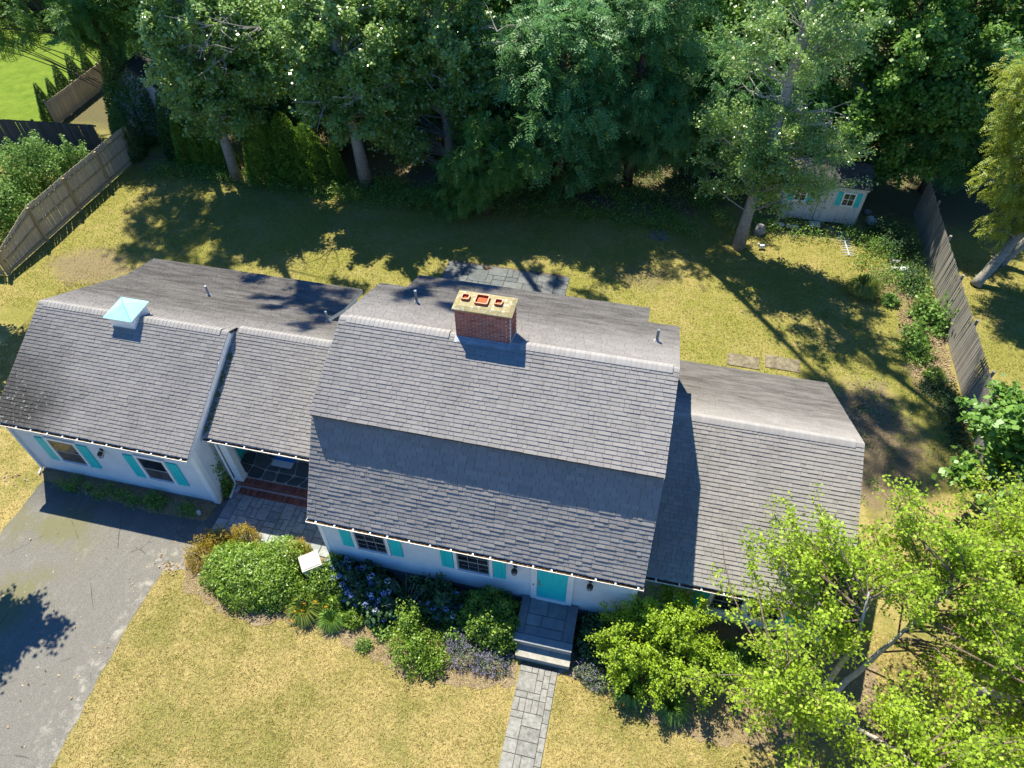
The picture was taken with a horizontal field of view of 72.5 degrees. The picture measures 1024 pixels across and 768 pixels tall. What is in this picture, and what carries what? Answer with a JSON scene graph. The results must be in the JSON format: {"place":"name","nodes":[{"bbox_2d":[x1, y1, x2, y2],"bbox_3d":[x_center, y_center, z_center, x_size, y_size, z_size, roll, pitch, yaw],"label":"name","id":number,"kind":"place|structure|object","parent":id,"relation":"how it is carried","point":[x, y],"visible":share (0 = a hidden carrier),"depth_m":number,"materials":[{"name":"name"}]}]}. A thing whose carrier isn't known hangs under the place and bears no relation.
{"place":"outdoors","nodes":[
{"label":"outdoors","id":0,"kind":"place"},
{"bbox_2d":[0,0,138,133],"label":"neighbour lawn","id":1,"kind":"structure","parent":0,"point":[18,101],"depth_m":48.49,"materials":[{"name":"green plant"}]},
{"bbox_2d":[33,82,52,121],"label":"cone evergreen","id":2,"kind":"object","parent":1,"relation":"on","point":[39,96],"visible":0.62,"depth_m":43.25,"materials":[{"name":"green plant"}]},
{"bbox_2d":[52,64,70,99],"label":"cone evergreen","id":3,"kind":"object","parent":1,"relation":"on","point":[61,81],"visible":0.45,"depth_m":44.30,"materials":[{"name":"green plant"}]},
{"bbox_2d":[0,481,228,767],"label":"driveway","id":4,"kind":"structure","parent":0,"point":[92,596],"depth_m":22.78,"materials":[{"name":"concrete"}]},
{"bbox_2d":[0,0,1023,767],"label":"ground","id":5,"kind":"structure","parent":0,"point":[960,214],"depth_m":30.86,"materials":[{"name":"green plant"}]},
{"bbox_2d":[0,148,43,250],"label":"bush","id":6,"kind":"object","parent":5,"relation":"on","point":[15,198],"visible":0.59,"depth_m":35.71,"materials":[{"name":"green plant"}]},
{"bbox_2d":[0,129,94,204],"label":"bush","id":7,"kind":"object","parent":5,"relation":"on","point":[39,171],"visible":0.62,"depth_m":37.49,"materials":[{"name":"green plant"}]},
{"bbox_2d":[0,119,102,152],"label":"board fence","id":8,"kind":"object","parent":5,"relation":"on","point":[11,130],"visible":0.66,"depth_m":40.77,"materials":[{"name":"grey wood"}]},
{"bbox_2d":[0,0,139,96],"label":"overhanging tree","id":9,"kind":"object","parent":5,"relation":"on","point":[36,19],"visible":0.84,"depth_m":38.51,"materials":[{"name":"green plant"}]},
{"bbox_2d":[0,120,143,275],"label":"picket fence","id":10,"kind":"object","parent":5,"relation":"on","point":[103,175],"visible":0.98,"depth_m":36.30,"materials":[{"name":"beige wood"}]},
{"bbox_2d":[43,62,108,122],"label":"trellis fence","id":11,"kind":"object","parent":5,"relation":"on","point":[77,96],"visible":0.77,"depth_m":44.52,"materials":[{"name":"beige wood"}]},
{"bbox_2d":[65,0,172,69],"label":"oak tree","id":12,"kind":"object","parent":5,"relation":"on","point":[121,7],"visible":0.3,"depth_m":37.42,"materials":[{"name":"green plant"}]},
{"bbox_2d":[107,105,148,162],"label":"dark evergreen","id":13,"kind":"object","parent":5,"relation":"on","point":[112,125],"visible":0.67,"depth_m":39.84,"materials":[{"name":"green plant"}]},
{"bbox_2d":[40,468,216,520],"bbox_3d":[-14.155,3.992,25.366,7.150,0.001,0.948,9,49,9],"label":"planting bed","id":14,"kind":"object","parent":5,"relation":"on","point":[168,510],"visible":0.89,"depth_m":25.31,"materials":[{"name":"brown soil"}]},
{"bbox_2d":[50,472,201,517],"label":"wall weeds","id":15,"kind":"object","parent":14,"relation":"on","point":[153,498],"depth_m":25.09,"materials":[{"name":"green plant"}]},
{"bbox_2d":[98,42,163,145],"bbox_3d":[-22.257,-16.823,40.329,3.670,5.745,3.697,9,49,9],"label":"dark evergreen","id":16,"kind":"object","parent":5,"relation":"on","point":[108,85],"visible":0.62,"depth_m":39.82,"materials":[{"name":"green plant"}]},
{"bbox_2d":[100,47,204,136],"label":"neighbour house","id":17,"kind":"structure","parent":5,"relation":"on","point":[137,63],"depth_m":40.24,"materials":[{"name":"paint"}]},
{"bbox_2d":[154,87,187,160],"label":"dark evergreen","id":18,"kind":"object","parent":5,"relation":"on","point":[165,138],"visible":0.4,"depth_m":39.70,"materials":[{"name":"green plant"}]},
{"bbox_2d":[168,113,200,169],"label":"arborvitae","id":19,"kind":"object","parent":5,"relation":"on","point":[180,144],"visible":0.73,"depth_m":39.10,"materials":[{"name":"green plant"}]},
{"bbox_2d":[184,117,213,170],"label":"arborvitae","id":20,"kind":"object","parent":5,"relation":"on","point":[195,144],"visible":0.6,"depth_m":39.10,"materials":[{"name":"green plant"}]},
{"bbox_2d":[128,0,289,181],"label":"poplar tree","id":21,"kind":"object","parent":5,"relation":"on","point":[200,52],"visible":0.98,"depth_m":32.95,"materials":[{"name":"green plant"}]},
{"bbox_2d":[199,121,226,171],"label":"arborvitae","id":22,"kind":"object","parent":5,"relation":"on","point":[207,144],"visible":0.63,"depth_m":39.05,"materials":[{"name":"green plant"}]},
{"bbox_2d":[212,136,241,174],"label":"arborvitae","id":23,"kind":"object","parent":5,"relation":"on","point":[216,153],"visible":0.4,"depth_m":39.05,"materials":[{"name":"green plant"}]},
{"bbox_2d":[241,120,290,185],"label":"hedge evergreen","id":24,"kind":"object","parent":5,"relation":"on","point":[255,157],"visible":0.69,"depth_m":38.00,"materials":[{"name":"green plant"}]},
{"bbox_2d":[208,493,329,558],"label":"side walk","id":25,"kind":"structure","parent":5,"relation":"on","point":[237,509],"depth_m":24.56,"materials":[{"name":"grey stone"}]},
{"bbox_2d":[234,19,315,136],"bbox_3d":[-13.551,-16.963,39.327,5.988,7.308,5.437,21,52,18],"label":"woodland tree","id":26,"kind":"object","parent":5,"relation":"on","point":[282,106],"visible":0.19,"depth_m":38.91,"materials":[{"name":"green plant"}]},
{"bbox_2d":[267,110,318,186],"bbox_3d":[-12.233,-12.973,38.069,2.871,3.945,2.894,9,49,9],"label":"hedge evergreen","id":27,"kind":"object","parent":5,"relation":"on","point":[284,141],"visible":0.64,"depth_m":37.72,"materials":[{"name":"green plant"}]},
{"bbox_2d":[292,122,332,188],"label":"hedge evergreen","id":28,"kind":"object","parent":5,"relation":"on","point":[315,146],"visible":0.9,"depth_m":37.77,"materials":[{"name":"green plant"}]},
{"bbox_2d":[208,0,420,188],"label":"poplar tree","id":29,"kind":"object","parent":5,"relation":"on","point":[335,78],"visible":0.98,"depth_m":32.55,"materials":[{"name":"green plant"}]},
{"bbox_2d":[283,38,363,149],"bbox_3d":[-9.991,-16.556,38.641,5.757,7.738,6.340,11,49,10],"label":"woodland tree","id":30,"kind":"object","parent":5,"relation":"on","point":[322,131],"visible":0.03,"depth_m":39.85,"materials":[{"name":"green plant"}]},
{"bbox_2d":[327,138,349,185],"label":"arborvitae","id":31,"kind":"object","parent":5,"relation":"on","point":[336,166],"visible":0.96,"depth_m":38.12,"materials":[{"name":"green plant"}]},
{"bbox_2d":[181,540,520,688],"bbox_3d":[-5.422,7.187,22.414,11.810,0.001,3.360,9,49,9],"label":"planting bed","id":32,"kind":"object","parent":5,"relation":"on","point":[260,616],"visible":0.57,"depth_m":21.80,"materials":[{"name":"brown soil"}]},
{"bbox_2d":[180,522,231,574],"bbox_3d":[-10.341,5.423,23.500,1.222,0.877,1.827,30,55,25],"label":"spirea","id":33,"kind":"object","parent":32,"relation":"on","point":[210,539],"visible":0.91,"depth_m":23.48,"materials":[{"name":"orange plant"}]},
{"bbox_2d":[227,521,261,548],"bbox_3d":[-9.112,5.074,23.646,1.330,1.102,0.990,9,49,9],"label":"spirea","id":34,"kind":"object","parent":32,"relation":"on","point":[249,531],"visible":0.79,"depth_m":23.64,"materials":[{"name":"yellow plant"}]},
{"bbox_2d":[197,533,311,615],"bbox_3d":[-8.536,5.940,22.745,3.850,1.412,2.908,9,49,9],"label":"rhododendron","id":35,"kind":"object","parent":32,"relation":"on","point":[261,570],"visible":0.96,"depth_m":22.47,"materials":[{"name":"green plant"}]},
{"bbox_2d":[283,593,326,629],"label":"daylily","id":36,"kind":"object","parent":32,"relation":"on","point":[297,610],"visible":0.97,"depth_m":22.02,"materials":[{"name":"green plant"}]},
{"bbox_2d":[298,550,322,579],"bbox_3d":[-6.540,6.008,22.909,0.640,0.875,0.600,-19,51,-16],"label":"utility box","id":37,"kind":"object","parent":32,"relation":"on","point":[309,561],"visible":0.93,"depth_m":22.59,"materials":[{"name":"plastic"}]},
{"bbox_2d":[283,563,347,611],"bbox_3d":[-6.212,6.425,22.357,2.208,1.241,1.716,9,49,9],"label":"weigela","id":38,"kind":"object","parent":32,"relation":"on","point":[310,587],"visible":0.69,"depth_m":22.22,"materials":[{"name":"green plant"}]},
{"bbox_2d":[315,605,345,633],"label":"daylily","id":39,"kind":"object","parent":32,"relation":"on","point":[328,618],"visible":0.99,"depth_m":21.87,"materials":[{"name":"green plant"}]},
{"bbox_2d":[318,550,358,623],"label":"leafy shrub","id":40,"kind":"object","parent":32,"relation":"on","point":[331,598],"visible":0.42,"depth_m":22.15,"materials":[{"name":"green plant"}]},
{"bbox_2d":[341,605,366,631],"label":"azalea","id":41,"kind":"object","parent":32,"relation":"on","point":[357,620],"visible":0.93,"depth_m":21.87,"materials":[{"name":"green plant"}]},
{"bbox_2d":[318,554,415,630],"bbox_3d":[-4.755,6.516,22.321,3.534,1.319,2.226,9,49,9],"label":"hydrangea","id":42,"kind":"object","parent":32,"relation":"on","point":[366,589],"visible":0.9,"depth_m":22.05,"materials":[{"name":"green plant"}]},
{"bbox_2d":[382,597,451,682],"bbox_3d":[-2.843,7.587,21.001,2.256,1.633,2.334,9,49,9],"label":"rose bush","id":43,"kind":"object","parent":32,"relation":"on","point":[409,632],"visible":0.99,"depth_m":21.05,"materials":[{"name":"green plant"}]},
{"bbox_2d":[365,602,473,649],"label":"ground plants","id":44,"kind":"object","parent":32,"relation":"on","point":[385,631],"visible":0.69,"depth_m":21.66,"materials":[{"name":"green plant"}]},
{"bbox_2d":[401,570,458,603],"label":"leafy shrub","id":45,"kind":"object","parent":32,"relation":"on","point":[438,583],"visible":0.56,"depth_m":22.22,"materials":[{"name":"green plant"}]},
{"bbox_2d":[414,581,473,630],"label":"hydrangea","id":46,"kind":"object","parent":32,"relation":"on","point":[438,606],"visible":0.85,"depth_m":21.78,"materials":[{"name":"green plant"}]},
{"bbox_2d":[443,624,513,679],"bbox_3d":[-1.013,8.049,21.186,2.429,0.698,1.673,9,49,9],"label":"catmint","id":47,"kind":"object","parent":32,"relation":"on","point":[484,656],"visible":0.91,"depth_m":21.07,"materials":[{"name":"green leaf"},{"name":"purple flower petals"}]},
{"bbox_2d":[455,584,520,658],"bbox_3d":[-0.666,7.094,21.503,2.450,1.558,2.220,9,49,9],"label":"holly bush","id":48,"kind":"object","parent":32,"relation":"on","point":[499,606],"visible":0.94,"depth_m":21.20,"materials":[{"name":"green plant"}]},
{"bbox_2d":[0,258,864,642],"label":"house","id":49,"kind":"structure","parent":5,"relation":"on","point":[586,456],"depth_m":20.76,"materials":[{"name":"white paint"}]},
{"bbox_2d":[42,436,91,467],"bbox_3d":[-15.720,2.417,24.686,1.300,1.400,0.084,9,49,9],"label":"window","id":50,"kind":"structure","parent":49,"relation":"in","point":[66,451],"depth_m":24.67,"materials":[{"name":"white paint"}]},
{"bbox_2d":[132,454,178,484],"bbox_3d":[-12.337,2.974,24.154,1.240,1.400,0.084,9,49,9],"label":"window","id":51,"kind":"structure","parent":49,"relation":"in","point":[154,469],"depth_m":24.14,"materials":[{"name":"white paint"}]},
{"bbox_2d":[212,453,234,500],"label":"climbing vine","id":52,"kind":"object","parent":49,"relation":"attached to","point":[226,492],"visible":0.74,"depth_m":24.97,"materials":[{"name":"green plant"}]},
{"bbox_2d":[349,531,392,556],"bbox_3d":[-4.393,4.870,21.610,1.260,1.380,0.084,9,49,9],"label":"window","id":53,"kind":"structure","parent":49,"relation":"in","point":[362,542],"depth_m":21.78,"materials":[{"name":"white paint"}]},
{"bbox_2d":[453,553,493,578],"bbox_3d":[-1.185,5.398,21.106,1.280,1.380,0.084,9,49,9],"label":"window","id":54,"kind":"structure","parent":49,"relation":"in","point":[462,563],"depth_m":21.28,"materials":[{"name":"white paint"}]},
{"bbox_2d":[537,570,567,600],"bbox_3d":[1.200,6.043,21.000,0.910,1.935,0.122,9,49,9],"label":"front door","id":55,"kind":"structure","parent":49,"relation":"in","point":[549,585],"depth_m":21.06,"materials":[{"name":"teal paint"}]},
{"bbox_2d":[704,594,746,615],"bbox_3d":[6.415,6.482,20.776,1.190,1.360,0.084,9,49,9],"label":"window","id":56,"kind":"structure","parent":49,"relation":"in","point":[720,600],"depth_m":20.91,"materials":[{"name":"black glass"}]},
{"bbox_2d":[359,0,529,173],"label":"poplar tree","id":57,"kind":"object","parent":5,"relation":"on","point":[444,48],"visible":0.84,"depth_m":33.76,"materials":[{"name":"green plant"}]},
{"bbox_2d":[0,364,908,747],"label":"fallen leaves","id":58,"kind":"object","parent":5,"relation":"on","point":[826,380],"visible":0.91,"depth_m":27.47,"materials":[{"name":"brown plant"}]},
{"bbox_2d":[0,158,957,464],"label":"back grass","id":59,"kind":"structure","parent":5,"relation":"on","point":[180,204],"depth_m":34.43,"materials":[{"name":"plant"}]},
{"bbox_2d":[423,104,547,223],"bbox_3d":[-1.091,-11.087,34.707,6.572,6.193,4.738,9,49,9],"label":"drooping tree","id":60,"kind":"object","parent":5,"relation":"on","point":[482,176],"visible":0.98,"depth_m":33.83,"materials":[{"name":"green plant"}]},
{"bbox_2d":[467,28,531,144],"bbox_3d":[-0.324,-15.753,38.120,5.437,7.308,5.988,-35,56,-27],"label":"woodland tree","id":61,"kind":"object","parent":5,"relation":"on","point":[508,108],"visible":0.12,"depth_m":37.15,"materials":[{"name":"green plant"}]},
{"bbox_2d":[441,259,569,295],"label":"patio","id":62,"kind":"structure","parent":5,"relation":"on","point":[543,282],"depth_m":33.40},
{"bbox_2d":[476,0,545,49],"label":"woodland tree","id":63,"kind":"object","parent":5,"relation":"on","point":[503,6],"visible":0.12,"depth_m":40.62,"materials":[{"name":"green plant"}]},
{"bbox_2d":[498,661,564,767],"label":"front walk","id":64,"kind":"structure","parent":5,"relation":"on","point":[526,733],"depth_m":20.14,"materials":[{"name":"stone"}]},
{"bbox_2d":[137,155,937,302],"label":"undergrowth","id":65,"kind":"object","parent":5,"relation":"on","point":[420,196],"visible":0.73,"depth_m":37.16,"materials":[{"name":"green plant"}]},
{"bbox_2d":[513,595,578,669],"bbox_3d":[1.021,7.645,21.520,1.804,0.650,1.790,9,49,9],"label":"front stoop","id":66,"kind":"object","parent":5,"relation":"on","point":[544,633],"visible":0.99,"depth_m":21.20,"materials":[{"name":"concrete"}]},
{"bbox_2d":[463,0,639,205],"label":"woodland tree","id":67,"kind":"object","parent":5,"relation":"on","point":[567,102],"visible":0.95,"depth_m":32.20,"materials":[{"name":"green plant"}]},
{"bbox_2d":[527,0,640,86],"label":"woodland tree","id":68,"kind":"object","parent":5,"relation":"on","point":[615,8],"visible":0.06,"depth_m":37.56,"materials":[{"name":"green plant"}]},
{"bbox_2d":[565,192,611,211],"bbox_3d":[4.217,-9.866,37.492,3.365,0.420,1.741,9,49,9],"label":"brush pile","id":69,"kind":"object","parent":5,"relation":"on","point":[591,199],"visible":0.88,"depth_m":37.37,"materials":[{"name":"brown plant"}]},
{"bbox_2d":[582,0,722,185],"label":"locust tree","id":70,"kind":"object","parent":5,"relation":"on","point":[646,101],"visible":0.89,"depth_m":33.23,"materials":[{"name":"green plant"}]},
{"bbox_2d":[657,0,743,161],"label":"woodland tree","id":71,"kind":"object","parent":5,"relation":"on","point":[706,29],"visible":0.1,"depth_m":34.70,"materials":[{"name":"green plant"}]},
{"bbox_2d":[562,607,879,750],"bbox_3d":[6.198,8.801,20.858,9.366,0.001,3.827,9,49,9],"label":"planting bed","id":72,"kind":"object","parent":5,"relation":"on","point":[858,683],"visible":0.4,"depth_m":20.36,"materials":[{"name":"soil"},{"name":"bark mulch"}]},
{"bbox_2d":[570,655,611,693],"bbox_3d":[2.407,8.556,20.762,1.370,0.603,1.135,9,49,9],"label":"catmint","id":73,"kind":"object","parent":72,"relation":"on","point":[592,674],"visible":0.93,"depth_m":20.73,"materials":[{"name":"grey plant"}]},
{"bbox_2d":[572,606,646,672],"bbox_3d":[2.943,7.396,21.300,2.734,1.419,1.801,-26,53,-21],"label":"viburnum","id":74,"kind":"object","parent":72,"relation":"on","point":[581,642],"visible":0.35,"depth_m":21.18,"materials":[{"name":"green plant"}]},
{"bbox_2d":[609,674,650,711],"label":"daylily","id":75,"kind":"object","parent":72,"relation":"on","point":[628,695],"visible":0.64,"depth_m":20.20,"materials":[{"name":"green plant"}]},
{"bbox_2d":[584,583,741,717],"bbox_3d":[4.298,7.614,19.903,3.883,3.089,3.742,-16,50,-14],"label":"lime shrub","id":76,"kind":"object","parent":72,"relation":"on","point":[676,615],"visible":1,"depth_m":19.78,"materials":[{"name":"green plant"}]},
{"bbox_2d":[650,683,693,727],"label":"daylily","id":77,"kind":"object","parent":72,"relation":"on","point":[674,709],"visible":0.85,"depth_m":19.94,"materials":[{"name":"green plant"}]},
{"bbox_2d":[692,638,805,689],"bbox_3d":[7.118,8.276,20.656,3.422,1.135,1.642,9,49,9],"label":"shrub","id":78,"kind":"object","parent":72,"relation":"on","point":[747,657],"visible":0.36,"depth_m":20.77,"materials":[{"name":"green plant"}]},
{"bbox_2d":[667,474,1023,767],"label":"birch tree","id":79,"kind":"object","parent":72,"relation":"on","point":[827,573],"visible":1,"depth_m":17.20,"materials":[{"name":"green plant"}]},
{"bbox_2d":[673,23,783,183],"bbox_3d":[10.652,-13.908,35.785,6.077,8.168,6.693,20,51,17],"label":"woodland tree","id":80,"kind":"object","parent":5,"relation":"on","point":[722,91],"visible":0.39,"depth_m":34.20,"materials":[{"name":"green plant"}]},
{"bbox_2d":[668,0,798,102],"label":"woodland tree","id":81,"kind":"object","parent":5,"relation":"on","point":[728,9],"visible":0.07,"depth_m":34.93,"materials":[{"name":"green plant"}]},
{"bbox_2d":[727,353,758,369],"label":"stone slab","id":82,"kind":"structure","parent":5,"relation":"on","point":[744,361],"depth_m":29.57,"materials":[{"name":"stone"}]},
{"bbox_2d":[765,354,799,372],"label":"stone slab","id":83,"kind":"structure","parent":5,"relation":"on","point":[788,363],"depth_m":29.47,"materials":[{"name":"stone"}]},
{"bbox_2d":[686,0,898,250],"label":"birch tree","id":84,"kind":"object","parent":5,"relation":"on","point":[756,147],"visible":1,"depth_m":29.21,"materials":[{"name":"green plant"}]},
{"bbox_2d":[752,52,873,162],"bbox_3d":[15.365,-13.648,36.374,5.636,6.878,5.117,18,51,16],"label":"woodland tree","id":85,"kind":"object","parent":5,"relation":"on","point":[819,98],"visible":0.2,"depth_m":34.45,"materials":[{"name":"green plant"}]},
{"bbox_2d":[746,0,879,105],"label":"woodland tree","id":86,"kind":"object","parent":5,"relation":"on","point":[795,30],"visible":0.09,"depth_m":37.56,"materials":[{"name":"green plant"}]},
{"bbox_2d":[776,154,873,226],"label":"garden shed","id":87,"kind":"structure","parent":5,"relation":"on","point":[842,206],"depth_m":35.09,"materials":[{"name":"white wood"}]},
{"bbox_2d":[843,273,886,299],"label":"tall grass clump","id":88,"kind":"object","parent":5,"relation":"on","point":[865,285],"visible":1,"depth_m":31.93,"materials":[{"name":"green plant"}]},
{"bbox_2d":[813,308,976,515],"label":"yard weeds","id":89,"kind":"object","parent":5,"relation":"on","point":[872,481],"visible":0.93,"depth_m":27.42,"materials":[{"name":"green plant"}]},
{"bbox_2d":[860,209,936,300],"bbox_3d":[18.672,-6.458,33.545,3.240,1.583,6.306,9,49,9],"label":"bramble","id":90,"kind":"object","parent":5,"relation":"on","point":[884,231],"visible":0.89,"depth_m":33.95,"materials":[{"name":"green plant"}]},
{"bbox_2d":[813,0,1023,189],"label":"maple tree","id":91,"kind":"object","parent":5,"relation":"on","point":[889,111],"visible":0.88,"depth_m":32.64,"materials":[{"name":"green plant"}]},
{"bbox_2d":[895,336,947,388],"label":"seedling plant","id":92,"kind":"object","parent":5,"relation":"on","point":[917,350],"visible":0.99,"depth_m":29.46,"materials":[{"name":"green plant"}]},
{"bbox_2d":[897,308,957,397],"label":"mulch chips","id":93,"kind":"object","parent":5,"relation":"on","point":[939,352],"visible":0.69,"depth_m":29.66,"materials":[{"name":"brown wood"}]},
{"bbox_2d":[898,280,959,350],"bbox_3d":[18.275,-2.995,30.430,2.018,1.694,4.033,27,54,23],"label":"grape vine","id":94,"kind":"object","parent":5,"relation":"on","point":[939,321],"visible":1,"depth_m":30.62,"materials":[{"name":"green plant"}]},
{"bbox_2d":[917,369,982,493],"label":"fence weeds","id":95,"kind":"object","parent":5,"relation":"on","point":[957,428],"visible":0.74,"depth_m":27.33,"materials":[{"name":"green plant"}]},
{"bbox_2d":[887,0,1023,89],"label":"woodland tree","id":96,"kind":"object","parent":5,"relation":"on","point":[983,10],"visible":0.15,"depth_m":35.22,"materials":[{"name":"green plant"}]},
{"bbox_2d":[904,17,1023,194],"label":"woodland tree","id":97,"kind":"object","parent":5,"relation":"on","point":[950,174],"visible":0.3,"depth_m":33.95,"materials":[{"name":"green plant"}]},
{"bbox_2d":[913,180,1018,542],"bbox_3d":[18.893,-2.251,29.302,0.214,2.080,20.600,9,49,9],"label":"stockade fence","id":98,"kind":"object","parent":5,"relation":"on","point":[967,351],"visible":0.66,"depth_m":30.10,"materials":[{"name":"grey wood"}]},
{"bbox_2d":[930,452,1023,766],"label":"birch tree","id":99,"kind":"object","parent":5,"relation":"on","point":[1012,525],"visible":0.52,"depth_m":18.60,"materials":[{"name":"green plant"}]},
{"bbox_2d":[931,373,1023,519],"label":"young maple tree","id":100,"kind":"object","parent":5,"relation":"on","point":[1000,430],"visible":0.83,"depth_m":22.44,"materials":[{"name":"green plant"}]},
{"bbox_2d":[965,48,1023,287],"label":"golden locust tree","id":101,"kind":"object","parent":5,"relation":"on","point":[1007,197],"visible":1,"depth_m":29.05,"materials":[{"name":"green plant"}]},
{"bbox_2d":[948,258,1023,399],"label":"side grass","id":102,"kind":"structure","parent":0,"point":[997,315],"depth_m":31.51,"materials":[{"name":"green plant"}]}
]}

